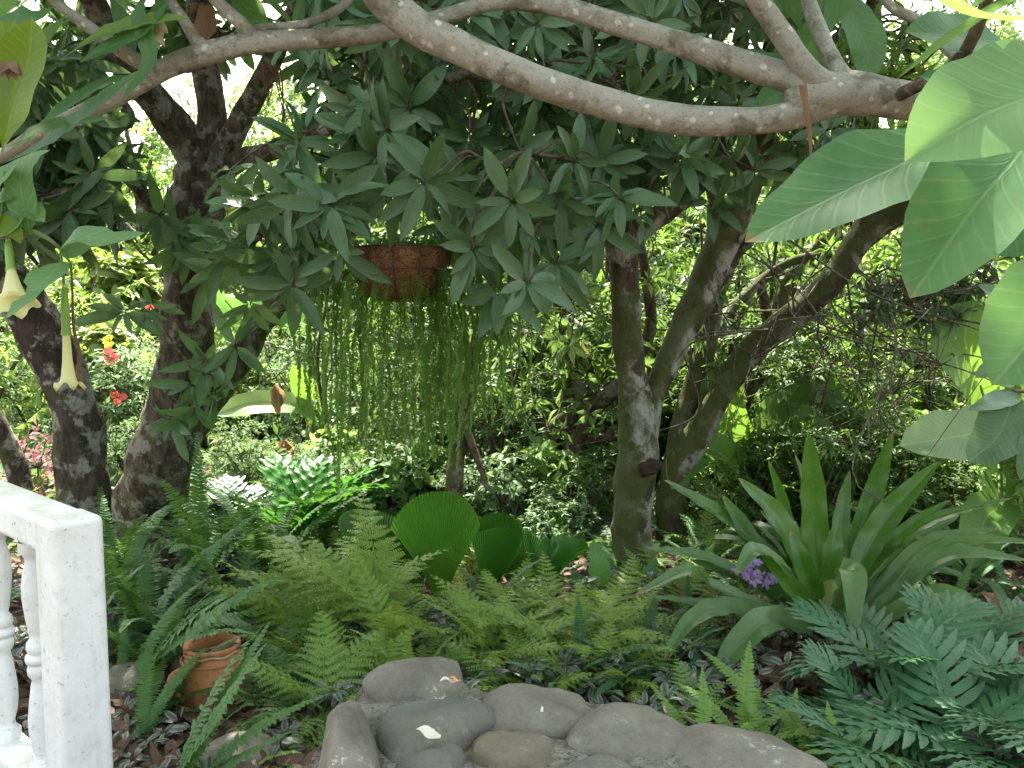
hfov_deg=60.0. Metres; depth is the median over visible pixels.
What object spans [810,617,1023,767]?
fern
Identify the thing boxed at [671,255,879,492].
tree
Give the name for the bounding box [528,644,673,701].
fern
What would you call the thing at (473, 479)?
shrub
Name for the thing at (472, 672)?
fern
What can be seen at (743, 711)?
fern
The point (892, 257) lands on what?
shrub
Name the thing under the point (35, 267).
tree
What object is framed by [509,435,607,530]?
shrub
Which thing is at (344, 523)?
fan palm
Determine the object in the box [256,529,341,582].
fern
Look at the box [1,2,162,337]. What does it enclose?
tree
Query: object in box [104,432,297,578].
fern
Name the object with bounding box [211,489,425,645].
fern
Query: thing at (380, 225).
shrub
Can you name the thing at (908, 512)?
shrub
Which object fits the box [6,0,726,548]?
tree
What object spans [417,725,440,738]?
petal
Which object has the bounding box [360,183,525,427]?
sapling
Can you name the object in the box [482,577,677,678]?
fern
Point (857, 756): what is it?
fern
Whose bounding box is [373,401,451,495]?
shrub
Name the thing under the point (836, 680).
fern
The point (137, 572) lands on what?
fern
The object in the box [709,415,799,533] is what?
shrub
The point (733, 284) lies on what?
shrub
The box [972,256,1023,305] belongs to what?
shrub
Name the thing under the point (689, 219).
shrub
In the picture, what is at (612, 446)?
shrub
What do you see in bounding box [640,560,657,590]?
leafy plant
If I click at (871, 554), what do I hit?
bromeliad
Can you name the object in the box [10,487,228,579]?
fern
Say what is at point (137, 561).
fern
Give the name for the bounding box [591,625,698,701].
fern
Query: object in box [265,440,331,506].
shrub
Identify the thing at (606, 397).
tree
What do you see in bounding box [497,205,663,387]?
shrub
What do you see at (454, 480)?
tree
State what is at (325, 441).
shrub
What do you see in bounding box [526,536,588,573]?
fern
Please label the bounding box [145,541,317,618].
fern
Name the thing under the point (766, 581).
orchid
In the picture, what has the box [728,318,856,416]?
shrub
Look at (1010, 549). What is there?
fern
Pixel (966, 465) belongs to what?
shrub
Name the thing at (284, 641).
fern
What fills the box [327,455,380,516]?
shrub
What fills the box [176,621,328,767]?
fern
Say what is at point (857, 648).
fern
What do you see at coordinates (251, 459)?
shrub
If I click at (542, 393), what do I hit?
shrub
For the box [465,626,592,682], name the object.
fern
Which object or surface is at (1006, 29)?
tree
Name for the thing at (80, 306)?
shrub
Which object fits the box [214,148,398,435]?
sapling
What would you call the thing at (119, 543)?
fern
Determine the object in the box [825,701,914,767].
fern
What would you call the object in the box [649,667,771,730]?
fern
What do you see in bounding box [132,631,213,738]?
fern
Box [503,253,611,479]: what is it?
sapling
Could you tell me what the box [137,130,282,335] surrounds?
tree
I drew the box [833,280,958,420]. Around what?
shrub
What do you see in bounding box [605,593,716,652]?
fern
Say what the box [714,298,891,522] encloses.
shrub
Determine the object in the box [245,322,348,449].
shrub
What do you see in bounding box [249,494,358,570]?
fern
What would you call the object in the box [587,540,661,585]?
fern
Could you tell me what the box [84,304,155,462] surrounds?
hibiscus shrub
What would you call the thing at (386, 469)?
shrub
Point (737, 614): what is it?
fern
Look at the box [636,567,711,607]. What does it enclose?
fern
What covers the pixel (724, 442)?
banana plant
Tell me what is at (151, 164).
tree
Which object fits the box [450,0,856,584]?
mango tree
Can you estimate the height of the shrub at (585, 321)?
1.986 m
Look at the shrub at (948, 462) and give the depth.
5.53 m
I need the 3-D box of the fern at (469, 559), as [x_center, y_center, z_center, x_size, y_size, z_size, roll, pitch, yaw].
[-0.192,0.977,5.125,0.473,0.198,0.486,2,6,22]
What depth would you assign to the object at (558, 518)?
5.35 m
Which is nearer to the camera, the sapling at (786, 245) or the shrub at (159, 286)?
the sapling at (786, 245)
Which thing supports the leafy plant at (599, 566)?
on the ground at (225, 727)
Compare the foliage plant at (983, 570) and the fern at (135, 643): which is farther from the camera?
the foliage plant at (983, 570)
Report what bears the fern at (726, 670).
on the ground at (225, 727)
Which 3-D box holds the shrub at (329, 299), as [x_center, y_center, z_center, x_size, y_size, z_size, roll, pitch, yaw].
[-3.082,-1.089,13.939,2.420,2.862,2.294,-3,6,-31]
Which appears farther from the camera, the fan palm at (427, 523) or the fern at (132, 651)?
the fan palm at (427, 523)
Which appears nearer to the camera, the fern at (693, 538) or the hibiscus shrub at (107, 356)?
the fern at (693, 538)
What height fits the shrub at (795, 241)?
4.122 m
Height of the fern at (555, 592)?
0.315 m
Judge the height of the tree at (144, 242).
5.867 m
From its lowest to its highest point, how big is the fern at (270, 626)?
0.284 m
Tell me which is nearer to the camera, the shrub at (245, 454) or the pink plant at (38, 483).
the pink plant at (38, 483)
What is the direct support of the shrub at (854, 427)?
on the ground at (225, 727)
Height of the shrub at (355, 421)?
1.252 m
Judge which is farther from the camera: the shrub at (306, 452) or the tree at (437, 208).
the tree at (437, 208)
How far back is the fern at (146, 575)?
4.10 m
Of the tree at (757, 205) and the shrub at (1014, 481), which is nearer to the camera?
the shrub at (1014, 481)
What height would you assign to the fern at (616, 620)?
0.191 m
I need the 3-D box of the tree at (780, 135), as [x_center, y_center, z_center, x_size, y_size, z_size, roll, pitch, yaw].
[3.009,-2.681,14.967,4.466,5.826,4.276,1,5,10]
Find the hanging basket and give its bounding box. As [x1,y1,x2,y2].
[293,197,532,494]
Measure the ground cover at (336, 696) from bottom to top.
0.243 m
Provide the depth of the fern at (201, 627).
3.50 m
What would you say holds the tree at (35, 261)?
on the ground at (225, 727)
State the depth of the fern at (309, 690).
3.42 m
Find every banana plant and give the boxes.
[216,290,307,390]
[218,365,379,441]
[666,363,849,521]
[900,300,1023,569]
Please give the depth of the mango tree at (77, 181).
4.44 m
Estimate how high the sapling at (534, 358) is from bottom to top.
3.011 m
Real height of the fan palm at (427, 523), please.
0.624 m
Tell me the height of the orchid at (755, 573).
0.366 m
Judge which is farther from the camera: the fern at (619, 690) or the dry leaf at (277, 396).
the dry leaf at (277, 396)
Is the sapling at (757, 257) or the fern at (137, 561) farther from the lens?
the sapling at (757, 257)
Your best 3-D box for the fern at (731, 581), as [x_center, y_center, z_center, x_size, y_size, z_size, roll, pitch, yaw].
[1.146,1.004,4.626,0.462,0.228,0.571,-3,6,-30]
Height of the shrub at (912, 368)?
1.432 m
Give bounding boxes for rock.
[109,662,164,704]
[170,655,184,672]
[202,731,276,767]
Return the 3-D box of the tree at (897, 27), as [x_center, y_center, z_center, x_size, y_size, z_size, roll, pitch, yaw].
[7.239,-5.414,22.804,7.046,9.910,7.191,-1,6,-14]
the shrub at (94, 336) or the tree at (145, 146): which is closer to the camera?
the shrub at (94, 336)
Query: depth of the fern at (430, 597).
4.07 m
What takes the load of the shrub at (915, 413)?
on the ground at (225, 727)
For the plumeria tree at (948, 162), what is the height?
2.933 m
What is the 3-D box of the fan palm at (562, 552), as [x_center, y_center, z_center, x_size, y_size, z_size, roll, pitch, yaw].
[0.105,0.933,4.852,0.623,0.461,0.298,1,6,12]
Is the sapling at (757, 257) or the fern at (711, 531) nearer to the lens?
the fern at (711, 531)
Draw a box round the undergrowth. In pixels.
[0,374,1023,556]
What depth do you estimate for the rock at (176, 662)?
3.66 m
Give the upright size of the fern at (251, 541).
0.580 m
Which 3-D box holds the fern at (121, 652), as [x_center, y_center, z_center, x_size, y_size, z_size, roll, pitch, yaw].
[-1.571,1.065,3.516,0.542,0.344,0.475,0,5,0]
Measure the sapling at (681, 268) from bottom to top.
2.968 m
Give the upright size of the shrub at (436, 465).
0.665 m
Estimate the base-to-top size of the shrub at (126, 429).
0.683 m
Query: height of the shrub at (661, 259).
2.512 m
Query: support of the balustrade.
on the ground at (225, 727)
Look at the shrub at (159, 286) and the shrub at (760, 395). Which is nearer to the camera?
the shrub at (760, 395)
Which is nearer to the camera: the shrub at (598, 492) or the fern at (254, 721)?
the fern at (254, 721)
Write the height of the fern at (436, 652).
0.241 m
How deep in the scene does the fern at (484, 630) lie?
3.80 m
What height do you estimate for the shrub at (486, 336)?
2.169 m
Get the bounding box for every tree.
[0,0,156,566]
[0,0,1023,384]
[0,409,35,492]
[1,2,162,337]
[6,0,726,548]
[24,76,196,288]
[24,209,150,301]
[24,251,63,284]
[48,84,274,335]
[122,102,256,321]
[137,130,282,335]
[157,51,341,358]
[235,91,418,341]
[305,104,517,346]
[361,218,611,497]
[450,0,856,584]
[468,134,682,352]
[469,303,682,528]
[520,243,760,527]
[578,0,1023,546]
[632,81,816,254]
[651,33,807,266]
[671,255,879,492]
[723,0,958,137]
[732,0,1023,256]
[879,0,1022,128]
[898,12,1023,228]
[991,256,1022,271]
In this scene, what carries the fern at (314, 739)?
on the ground at (225, 727)
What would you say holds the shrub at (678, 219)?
on the ground at (225, 727)
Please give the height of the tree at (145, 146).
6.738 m
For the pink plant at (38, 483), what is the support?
on the ground at (225, 727)
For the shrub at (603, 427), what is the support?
on the ground at (225, 727)
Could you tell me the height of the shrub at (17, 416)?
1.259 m
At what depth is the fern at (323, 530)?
5.63 m
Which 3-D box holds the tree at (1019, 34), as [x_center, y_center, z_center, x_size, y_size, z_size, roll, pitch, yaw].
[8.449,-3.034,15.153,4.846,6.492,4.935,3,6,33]
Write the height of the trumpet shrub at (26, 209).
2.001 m
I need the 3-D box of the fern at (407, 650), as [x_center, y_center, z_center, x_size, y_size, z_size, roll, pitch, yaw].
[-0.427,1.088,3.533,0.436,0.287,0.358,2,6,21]
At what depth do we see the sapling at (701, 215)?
7.03 m
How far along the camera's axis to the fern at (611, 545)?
5.13 m
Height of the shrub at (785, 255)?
3.390 m
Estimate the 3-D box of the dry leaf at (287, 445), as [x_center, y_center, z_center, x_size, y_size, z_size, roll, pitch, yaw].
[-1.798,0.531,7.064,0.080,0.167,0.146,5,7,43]
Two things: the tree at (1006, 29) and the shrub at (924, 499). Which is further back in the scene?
the tree at (1006, 29)
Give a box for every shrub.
[0,150,143,390]
[0,246,129,390]
[0,264,53,434]
[0,317,26,403]
[0,339,52,442]
[22,418,52,466]
[28,321,148,449]
[29,441,113,497]
[37,279,157,417]
[47,247,163,363]
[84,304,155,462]
[90,341,159,440]
[107,416,140,486]
[120,318,158,393]
[126,271,285,358]
[145,342,252,449]
[204,414,278,494]
[213,443,273,484]
[214,260,330,375]
[215,327,289,425]
[217,363,298,449]
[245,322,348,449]
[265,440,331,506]
[269,302,397,414]
[270,244,382,373]
[299,419,370,475]
[302,341,421,450]
[327,313,497,464]
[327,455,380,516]
[333,204,439,391]
[342,232,517,428]
[353,443,433,516]
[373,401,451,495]
[387,433,469,498]
[392,293,551,483]
[395,273,593,432]
[430,341,551,500]
[431,456,502,517]
[465,439,559,528]
[475,306,613,446]
[487,371,606,470]
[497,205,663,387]
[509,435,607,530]
[521,481,601,539]
[523,502,568,538]
[530,366,665,495]
[534,265,673,470]
[558,448,616,537]
[572,211,759,448]
[579,422,660,501]
[592,175,699,341]
[639,249,816,386]
[647,99,764,347]
[648,208,774,417]
[657,462,725,525]
[658,359,688,461]
[658,403,757,491]
[660,136,875,400]
[665,190,855,317]
[685,454,751,541]
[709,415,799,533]
[713,405,791,496]
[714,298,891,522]
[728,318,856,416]
[752,230,937,422]
[757,221,1006,377]
[762,416,876,528]
[789,227,899,314]
[808,334,922,511]
[824,357,940,507]
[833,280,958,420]
[836,419,947,522]
[850,256,1015,401]
[850,385,974,509]
[884,361,965,475]
[888,351,962,408]
[892,467,974,530]
[897,456,978,529]
[925,401,978,499]
[965,386,1023,546]
[969,255,1006,306]
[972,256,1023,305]
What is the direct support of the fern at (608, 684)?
on the ground at (225, 727)
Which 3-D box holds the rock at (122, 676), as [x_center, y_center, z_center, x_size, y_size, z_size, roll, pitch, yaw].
[-1.523,1.202,3.540,0.274,0.154,0.282,0,5,0]
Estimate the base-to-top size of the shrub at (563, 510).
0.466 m
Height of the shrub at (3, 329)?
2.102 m
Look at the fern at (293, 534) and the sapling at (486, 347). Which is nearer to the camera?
the fern at (293, 534)
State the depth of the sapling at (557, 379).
6.35 m
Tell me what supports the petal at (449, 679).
on the stone wall
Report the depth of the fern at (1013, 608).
3.70 m
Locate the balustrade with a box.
[0,480,112,767]
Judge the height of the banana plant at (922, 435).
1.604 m
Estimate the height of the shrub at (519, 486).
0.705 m
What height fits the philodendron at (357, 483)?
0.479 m
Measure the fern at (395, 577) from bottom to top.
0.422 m
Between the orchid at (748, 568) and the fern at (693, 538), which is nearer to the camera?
the orchid at (748, 568)
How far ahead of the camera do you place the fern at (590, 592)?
4.23 m
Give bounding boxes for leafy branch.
[966,284,1023,479]
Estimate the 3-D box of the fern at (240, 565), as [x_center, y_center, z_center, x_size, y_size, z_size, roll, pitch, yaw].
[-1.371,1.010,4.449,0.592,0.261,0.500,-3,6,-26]
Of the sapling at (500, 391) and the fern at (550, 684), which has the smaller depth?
the fern at (550, 684)
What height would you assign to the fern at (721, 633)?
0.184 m
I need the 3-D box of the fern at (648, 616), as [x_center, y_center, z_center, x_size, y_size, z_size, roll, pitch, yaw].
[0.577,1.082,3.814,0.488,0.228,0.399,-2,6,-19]
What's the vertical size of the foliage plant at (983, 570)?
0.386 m
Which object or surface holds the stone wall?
on the ground at (225, 727)
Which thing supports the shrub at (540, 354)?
on the ground at (225, 727)
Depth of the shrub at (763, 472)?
6.14 m
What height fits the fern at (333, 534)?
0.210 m
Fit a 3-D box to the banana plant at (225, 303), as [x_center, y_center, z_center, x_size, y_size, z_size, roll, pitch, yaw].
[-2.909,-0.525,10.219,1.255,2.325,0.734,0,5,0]
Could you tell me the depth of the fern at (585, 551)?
5.29 m
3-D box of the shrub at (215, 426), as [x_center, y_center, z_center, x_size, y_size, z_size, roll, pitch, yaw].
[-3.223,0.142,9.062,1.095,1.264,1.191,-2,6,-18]
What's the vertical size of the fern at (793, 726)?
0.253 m
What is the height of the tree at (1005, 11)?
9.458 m
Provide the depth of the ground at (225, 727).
4.00 m
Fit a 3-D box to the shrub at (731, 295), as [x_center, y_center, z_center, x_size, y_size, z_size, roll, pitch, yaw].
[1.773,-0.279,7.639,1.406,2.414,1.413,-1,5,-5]
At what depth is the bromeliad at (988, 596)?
4.22 m
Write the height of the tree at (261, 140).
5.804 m
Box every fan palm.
[338,509,406,596]
[384,491,520,601]
[477,512,587,590]
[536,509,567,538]
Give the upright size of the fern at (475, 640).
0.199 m
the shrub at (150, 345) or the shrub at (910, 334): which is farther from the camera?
the shrub at (150, 345)
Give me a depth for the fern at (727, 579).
4.77 m
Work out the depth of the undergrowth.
6.52 m
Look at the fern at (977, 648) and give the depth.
3.21 m
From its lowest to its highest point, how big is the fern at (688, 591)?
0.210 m
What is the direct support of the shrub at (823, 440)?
on the ground at (225, 727)
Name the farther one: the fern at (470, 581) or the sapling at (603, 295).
the sapling at (603, 295)
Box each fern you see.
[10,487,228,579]
[10,564,166,615]
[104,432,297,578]
[104,511,273,657]
[105,535,179,584]
[106,563,192,596]
[106,567,216,610]
[107,558,269,644]
[107,564,160,605]
[107,598,217,661]
[108,607,185,662]
[108,611,182,693]
[109,511,179,552]
[123,695,212,767]
[132,575,284,691]
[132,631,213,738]
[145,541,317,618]
[157,632,248,716]
[169,471,366,574]
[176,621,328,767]
[183,546,291,599]
[204,533,432,648]
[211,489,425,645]
[213,537,452,639]
[214,669,331,732]
[223,583,295,622]
[229,607,387,750]
[236,557,352,636]
[237,617,351,678]
[238,528,326,552]
[241,595,384,677]
[241,614,339,680]
[247,641,357,720]
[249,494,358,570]
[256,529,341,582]
[259,750,301,763]
[267,709,331,767]
[283,608,415,697]
[296,627,414,700]
[311,524,335,542]
[312,549,462,647]
[327,526,346,557]
[350,624,467,660]
[366,631,459,668]
[380,605,515,662]
[382,633,487,669]
[392,581,485,623]
[405,568,591,643]
[419,575,579,668]
[432,558,549,618]
[437,594,536,661]
[447,642,595,691]
[448,551,667,662]
[452,545,529,591]
[461,548,476,572]
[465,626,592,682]
[466,645,519,691]
[474,599,598,658]
[479,556,572,616]
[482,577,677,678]
[499,638,614,689]
[506,595,660,674]
[516,555,707,658]
[522,618,663,690]
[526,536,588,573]
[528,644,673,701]
[557,587,645,637]
[558,576,663,616]
[563,529,611,559]
[576,637,714,718]
[579,525,676,574]
[581,529,652,556]
[584,592,700,653]
[584,608,704,644]
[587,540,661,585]
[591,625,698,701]
[592,523,682,547]
[598,613,725,678]
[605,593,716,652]
[616,545,716,580]
[622,545,694,589]
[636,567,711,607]
[645,575,724,622]
[647,636,755,706]
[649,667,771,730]
[656,510,744,551]
[657,656,735,723]
[660,520,739,570]
[665,641,831,739]
[671,615,777,663]
[673,514,750,570]
[676,563,759,595]
[691,562,786,628]
[691,572,746,591]
[701,650,830,735]
[704,613,784,660]
[739,688,840,753]
[750,638,964,767]
[760,698,891,767]
[768,691,1003,767]
[780,589,1023,685]
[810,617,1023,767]
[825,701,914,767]
[882,581,1023,712]
[885,626,1023,752]
[914,562,1007,597]
[952,524,1023,553]
[968,561,1023,601]
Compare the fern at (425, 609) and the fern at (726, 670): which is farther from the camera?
the fern at (425, 609)
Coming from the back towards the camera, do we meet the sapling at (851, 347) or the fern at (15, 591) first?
the sapling at (851, 347)
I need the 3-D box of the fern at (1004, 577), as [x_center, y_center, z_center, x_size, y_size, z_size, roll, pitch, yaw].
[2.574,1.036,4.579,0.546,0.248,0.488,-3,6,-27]
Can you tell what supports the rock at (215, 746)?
on the ground at (225, 727)
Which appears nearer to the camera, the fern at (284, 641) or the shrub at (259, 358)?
the fern at (284, 641)
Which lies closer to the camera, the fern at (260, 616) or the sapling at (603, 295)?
the fern at (260, 616)
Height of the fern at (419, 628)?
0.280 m
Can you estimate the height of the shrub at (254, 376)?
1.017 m
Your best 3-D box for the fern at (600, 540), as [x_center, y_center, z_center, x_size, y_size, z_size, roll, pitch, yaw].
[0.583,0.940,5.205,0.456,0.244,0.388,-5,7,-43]
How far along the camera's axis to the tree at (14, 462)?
6.03 m
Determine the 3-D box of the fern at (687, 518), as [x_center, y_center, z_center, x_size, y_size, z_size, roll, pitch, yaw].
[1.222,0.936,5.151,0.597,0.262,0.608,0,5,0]
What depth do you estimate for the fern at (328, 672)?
3.36 m
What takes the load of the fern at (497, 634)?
on the ground at (225, 727)
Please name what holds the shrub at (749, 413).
on the ground at (225, 727)
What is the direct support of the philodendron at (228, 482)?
on the ground at (225, 727)
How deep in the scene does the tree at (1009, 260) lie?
11.67 m
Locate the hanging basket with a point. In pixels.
(413, 272)
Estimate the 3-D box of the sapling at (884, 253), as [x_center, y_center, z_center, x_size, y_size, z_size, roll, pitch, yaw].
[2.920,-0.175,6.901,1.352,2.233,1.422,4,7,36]
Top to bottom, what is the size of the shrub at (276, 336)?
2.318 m
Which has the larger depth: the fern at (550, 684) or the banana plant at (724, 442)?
the banana plant at (724, 442)
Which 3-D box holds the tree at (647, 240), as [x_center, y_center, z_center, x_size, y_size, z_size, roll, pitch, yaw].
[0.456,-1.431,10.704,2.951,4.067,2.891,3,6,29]
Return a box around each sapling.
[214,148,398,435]
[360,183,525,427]
[367,236,663,500]
[452,296,662,451]
[471,236,543,406]
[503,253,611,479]
[581,228,756,486]
[582,191,801,498]
[638,139,812,362]
[752,232,911,356]
[763,139,900,361]
[803,221,991,405]
[870,227,930,392]
[879,259,1003,414]
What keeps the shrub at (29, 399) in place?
on the ground at (225, 727)
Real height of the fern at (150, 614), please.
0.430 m
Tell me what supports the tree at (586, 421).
on the ground at (225, 727)
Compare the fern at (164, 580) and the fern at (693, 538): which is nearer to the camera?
the fern at (164, 580)
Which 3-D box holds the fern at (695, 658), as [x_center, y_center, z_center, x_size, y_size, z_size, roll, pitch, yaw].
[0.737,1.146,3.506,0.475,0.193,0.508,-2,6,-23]
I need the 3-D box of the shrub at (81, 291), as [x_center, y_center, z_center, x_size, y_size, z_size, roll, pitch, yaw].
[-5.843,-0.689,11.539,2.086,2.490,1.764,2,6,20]
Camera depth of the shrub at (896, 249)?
8.87 m
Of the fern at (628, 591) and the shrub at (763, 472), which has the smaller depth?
the fern at (628, 591)
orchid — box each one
[730,559,762,623]
[741,558,761,593]
[751,568,777,599]
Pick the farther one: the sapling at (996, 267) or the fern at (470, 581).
the sapling at (996, 267)
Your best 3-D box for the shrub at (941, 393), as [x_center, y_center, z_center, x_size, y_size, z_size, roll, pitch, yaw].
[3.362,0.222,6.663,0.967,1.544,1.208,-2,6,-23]
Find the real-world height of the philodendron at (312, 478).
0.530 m
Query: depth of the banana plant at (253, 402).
7.82 m
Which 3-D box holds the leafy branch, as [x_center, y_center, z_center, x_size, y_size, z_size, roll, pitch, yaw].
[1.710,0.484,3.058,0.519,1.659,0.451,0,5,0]
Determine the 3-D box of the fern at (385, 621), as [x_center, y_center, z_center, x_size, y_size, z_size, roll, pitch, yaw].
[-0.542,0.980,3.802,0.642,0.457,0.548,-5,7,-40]
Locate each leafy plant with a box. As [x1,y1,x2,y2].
[570,540,611,594]
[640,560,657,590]
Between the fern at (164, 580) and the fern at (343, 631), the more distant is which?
the fern at (164, 580)
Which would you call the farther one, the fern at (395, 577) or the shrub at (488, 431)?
the shrub at (488, 431)
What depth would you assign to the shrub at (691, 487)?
6.02 m
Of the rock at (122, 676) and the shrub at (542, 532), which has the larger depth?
the shrub at (542, 532)
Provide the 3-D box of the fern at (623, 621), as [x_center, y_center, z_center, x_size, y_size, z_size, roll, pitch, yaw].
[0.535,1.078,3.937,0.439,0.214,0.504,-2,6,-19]
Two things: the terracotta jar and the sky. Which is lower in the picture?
the terracotta jar
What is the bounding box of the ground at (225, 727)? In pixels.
[1,325,1023,767]
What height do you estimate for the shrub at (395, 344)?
2.336 m
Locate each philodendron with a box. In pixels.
[142,474,292,542]
[208,453,407,549]
[271,459,420,516]
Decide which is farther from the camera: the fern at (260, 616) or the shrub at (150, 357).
the shrub at (150, 357)
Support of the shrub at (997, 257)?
on the ground at (225, 727)
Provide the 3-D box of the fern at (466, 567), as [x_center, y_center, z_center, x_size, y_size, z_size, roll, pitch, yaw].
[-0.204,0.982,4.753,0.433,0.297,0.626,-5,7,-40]
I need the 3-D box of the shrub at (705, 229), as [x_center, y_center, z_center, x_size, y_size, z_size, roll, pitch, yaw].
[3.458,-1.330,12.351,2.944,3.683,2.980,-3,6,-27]
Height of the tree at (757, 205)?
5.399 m
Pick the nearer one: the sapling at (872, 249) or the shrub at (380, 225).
the sapling at (872, 249)
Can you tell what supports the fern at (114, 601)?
on the ground at (225, 727)
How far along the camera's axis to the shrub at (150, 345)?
10.82 m
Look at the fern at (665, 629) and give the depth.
3.70 m
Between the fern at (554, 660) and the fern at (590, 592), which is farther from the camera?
the fern at (590, 592)
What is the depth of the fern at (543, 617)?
3.86 m
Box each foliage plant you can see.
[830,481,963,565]
[896,506,1023,601]
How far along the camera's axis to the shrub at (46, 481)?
6.60 m
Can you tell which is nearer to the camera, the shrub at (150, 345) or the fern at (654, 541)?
the fern at (654, 541)
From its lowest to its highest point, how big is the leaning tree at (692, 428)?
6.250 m
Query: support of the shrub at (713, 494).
on the ground at (225, 727)
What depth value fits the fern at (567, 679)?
3.51 m
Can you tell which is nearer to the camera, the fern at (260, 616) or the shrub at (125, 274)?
the fern at (260, 616)
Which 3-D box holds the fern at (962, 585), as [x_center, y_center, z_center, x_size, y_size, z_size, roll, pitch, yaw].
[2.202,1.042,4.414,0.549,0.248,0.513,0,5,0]
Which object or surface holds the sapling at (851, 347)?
on the ground at (225, 727)
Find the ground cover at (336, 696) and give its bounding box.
[8,500,1023,767]
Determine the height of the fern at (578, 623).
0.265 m
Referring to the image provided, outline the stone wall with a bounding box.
[309,656,827,767]
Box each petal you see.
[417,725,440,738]
[440,676,457,682]
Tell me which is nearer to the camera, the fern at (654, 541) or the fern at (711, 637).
the fern at (711, 637)
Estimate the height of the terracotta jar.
0.284 m
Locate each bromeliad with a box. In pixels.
[635,432,1023,690]
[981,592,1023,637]
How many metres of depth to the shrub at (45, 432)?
7.54 m
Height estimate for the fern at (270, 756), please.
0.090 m
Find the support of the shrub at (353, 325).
on the ground at (225, 727)
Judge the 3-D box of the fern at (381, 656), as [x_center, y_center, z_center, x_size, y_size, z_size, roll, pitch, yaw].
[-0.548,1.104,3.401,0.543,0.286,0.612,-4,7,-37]
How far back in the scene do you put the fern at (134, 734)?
3.14 m
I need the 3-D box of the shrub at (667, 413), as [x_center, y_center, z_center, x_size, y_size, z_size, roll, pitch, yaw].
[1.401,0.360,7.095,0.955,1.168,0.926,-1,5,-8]
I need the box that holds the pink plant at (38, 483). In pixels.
[0,417,54,498]
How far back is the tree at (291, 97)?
20.81 m
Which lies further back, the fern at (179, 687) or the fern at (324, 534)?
the fern at (324, 534)
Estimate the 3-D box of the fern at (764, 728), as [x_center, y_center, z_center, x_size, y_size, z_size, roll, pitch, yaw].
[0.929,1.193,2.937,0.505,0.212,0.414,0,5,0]
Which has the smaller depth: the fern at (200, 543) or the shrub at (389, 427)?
the fern at (200, 543)
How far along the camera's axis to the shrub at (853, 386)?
6.35 m
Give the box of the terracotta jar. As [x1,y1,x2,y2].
[166,633,247,709]
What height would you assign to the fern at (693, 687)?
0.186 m
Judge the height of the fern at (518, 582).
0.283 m
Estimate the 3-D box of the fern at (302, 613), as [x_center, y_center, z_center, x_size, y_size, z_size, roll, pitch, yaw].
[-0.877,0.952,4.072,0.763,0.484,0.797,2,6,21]
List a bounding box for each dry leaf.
[270,385,285,414]
[277,440,296,457]
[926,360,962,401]
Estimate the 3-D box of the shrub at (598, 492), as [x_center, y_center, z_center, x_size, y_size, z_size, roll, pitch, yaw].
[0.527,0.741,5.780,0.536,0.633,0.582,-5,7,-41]
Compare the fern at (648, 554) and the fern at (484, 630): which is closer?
the fern at (484, 630)
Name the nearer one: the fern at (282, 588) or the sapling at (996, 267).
the fern at (282, 588)
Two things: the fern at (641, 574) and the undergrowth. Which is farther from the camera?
the undergrowth
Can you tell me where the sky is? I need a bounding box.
[11,0,1023,308]
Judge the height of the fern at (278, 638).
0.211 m
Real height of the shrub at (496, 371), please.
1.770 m

